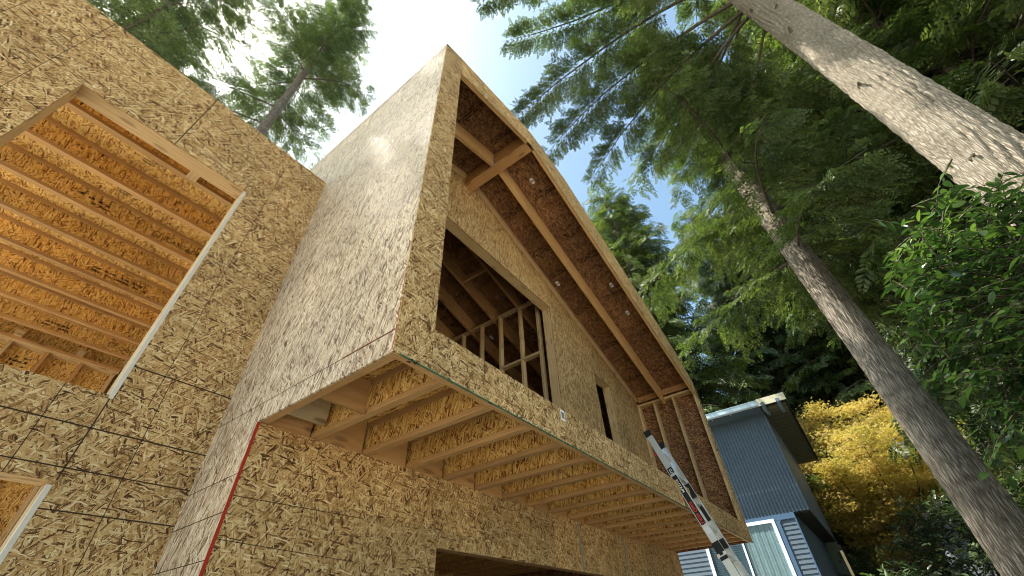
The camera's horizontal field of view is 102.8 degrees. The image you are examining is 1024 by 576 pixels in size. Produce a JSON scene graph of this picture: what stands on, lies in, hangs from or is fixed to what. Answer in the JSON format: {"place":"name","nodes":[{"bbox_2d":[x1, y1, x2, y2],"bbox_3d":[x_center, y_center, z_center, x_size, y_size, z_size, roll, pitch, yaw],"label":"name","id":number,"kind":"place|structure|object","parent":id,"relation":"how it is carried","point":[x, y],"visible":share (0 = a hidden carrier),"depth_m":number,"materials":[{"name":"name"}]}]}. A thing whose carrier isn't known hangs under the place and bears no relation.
{"place":"outdoors","nodes":[
{"label":"outdoors","id":0,"kind":"place"},
{"bbox_2d":[0,0,752,575],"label":"unfinished house","id":1,"kind":"structure","parent":0,"point":[410,326],"depth_m":3.39,"materials":[{"name":"oriented strand board"},{"name":"fir"},{"name":"pine"}]},
{"bbox_2d":[97,0,986,420],"label":"sky","id":2,"kind":"structure","parent":0,"point":[411,32],"materials":[{"name":"white"}]},
{"label":"ground","id":3,"kind":"structure","parent":0,"visible":0},
{"bbox_2d":[87,0,280,86],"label":"fir tree","id":4,"kind":"object","parent":3,"relation":"on","point":[156,27],"visible":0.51,"depth_m":17.07,"materials":[{"name":"green plant"}]},
{"bbox_2d":[170,0,378,169],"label":"fir tree","id":5,"kind":"object","parent":3,"relation":"on","point":[324,59],"visible":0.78,"depth_m":22.08,"materials":[{"name":"green plant"}]},
{"bbox_2d":[643,429,749,575],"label":"ladder","id":6,"kind":"object","parent":3,"relation":"on","point":[732,563],"visible":0.98,"depth_m":4.49,"materials":[{"name":"metal"}]},
{"bbox_2d":[582,177,858,572],"bbox_3d":[9.435,3.795,27.162,11.863,32.504,12.569,-28,-47,25],"label":"conifer tree","id":7,"kind":"object","parent":3,"relation":"on","point":[627,239],"visible":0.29,"depth_m":27.77,"materials":[{"name":"green plant"}]},
{"bbox_2d":[470,0,1023,225],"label":"fir tree","id":8,"kind":"object","parent":3,"relation":"on","point":[940,127],"visible":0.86,"depth_m":11.82,"materials":[{"name":"green plant"}]},
{"bbox_2d":[678,392,850,575],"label":"blue house","id":9,"kind":"structure","parent":3,"relation":"on","point":[765,448],"depth_m":11.52,"materials":[{"name":"paint"}]},
{"bbox_2d":[706,519,796,575],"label":"window frame","id":10,"kind":"structure","parent":9,"relation":"in","point":[772,521],"depth_m":10.76,"materials":[{"name":"white wood"}]},
{"bbox_2d":[669,206,918,575],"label":"conifer tree","id":11,"kind":"object","parent":3,"relation":"on","point":[707,286],"visible":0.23,"depth_m":27.79,"materials":[{"name":"green plant"}]},
{"bbox_2d":[715,204,899,574],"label":"conifer tree","id":12,"kind":"object","parent":3,"relation":"on","point":[833,400],"visible":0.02,"depth_m":25.46,"materials":[{"name":"green plant"}]},
{"bbox_2d":[622,22,1023,575],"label":"cedar tree","id":13,"kind":"object","parent":3,"relation":"on","point":[989,510],"visible":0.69,"depth_m":10.41,"materials":[{"name":"green plant"}]},
{"bbox_2d":[840,550,854,575],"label":"wooden stake","id":14,"kind":"object","parent":3,"relation":"on","point":[847,563],"visible":1,"depth_m":6.87,"materials":[{"name":"beige wood"}]},
{"bbox_2d":[838,549,884,575],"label":"rhododendron bush","id":15,"kind":"object","parent":3,"relation":"on","point":[854,569],"visible":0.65,"depth_m":13.78,"materials":[{"name":"green plant"}]},
{"bbox_2d":[702,155,1023,572],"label":"conifer tree","id":16,"kind":"object","parent":3,"relation":"on","point":[838,374],"visible":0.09,"depth_m":24.00,"materials":[{"name":"green plant"}]},
{"bbox_2d":[712,0,1023,485],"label":"conifer tree","id":17,"kind":"object","parent":3,"relation":"on","point":[965,77],"visible":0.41,"depth_m":9.75,"materials":[{"name":"green plant"}]},
{"bbox_2d":[725,24,1023,508],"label":"conifer tree","id":18,"kind":"object","parent":3,"relation":"on","point":[940,402],"visible":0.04,"depth_m":10.45,"materials":[{"name":"green plant"}]},
{"bbox_2d":[768,96,1023,573],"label":"conifer tree","id":19,"kind":"object","parent":3,"relation":"on","point":[1019,501],"depth_m":12.42,"materials":[{"name":"green plant"}]},
{"bbox_2d":[859,546,942,575],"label":"rhododendron bush","id":20,"kind":"object","parent":3,"relation":"on","point":[885,571],"visible":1,"depth_m":8.56,"materials":[{"name":"green plant"}]},
{"bbox_2d":[792,391,1010,575],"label":"maple tree","id":21,"kind":"object","parent":3,"relation":"on","point":[871,485],"visible":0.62,"depth_m":15.84,"materials":[{"name":"yellow plant"}]},
{"bbox_2d":[878,490,1000,575],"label":"rhododendron bush","id":22,"kind":"object","parent":3,"relation":"on","point":[939,528],"visible":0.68,"depth_m":9.62,"materials":[{"name":"green plant"}]},
{"bbox_2d":[860,0,1023,132],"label":"conifer tree","id":23,"kind":"object","parent":3,"relation":"on","point":[1020,39],"visible":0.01,"depth_m":9.73,"materials":[{"name":"green plant"}]},
{"bbox_2d":[875,159,1023,491],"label":"laurel tree","id":24,"kind":"object","parent":3,"relation":"on","point":[984,254],"visible":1,"depth_m":4.30,"materials":[{"name":"green plant"}]},
{"bbox_2d":[916,494,996,575],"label":"bush","id":25,"kind":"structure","parent":3,"relation":"on","point":[948,527],"depth_m":12.89,"materials":[{"name":"green plant"}]}
]}

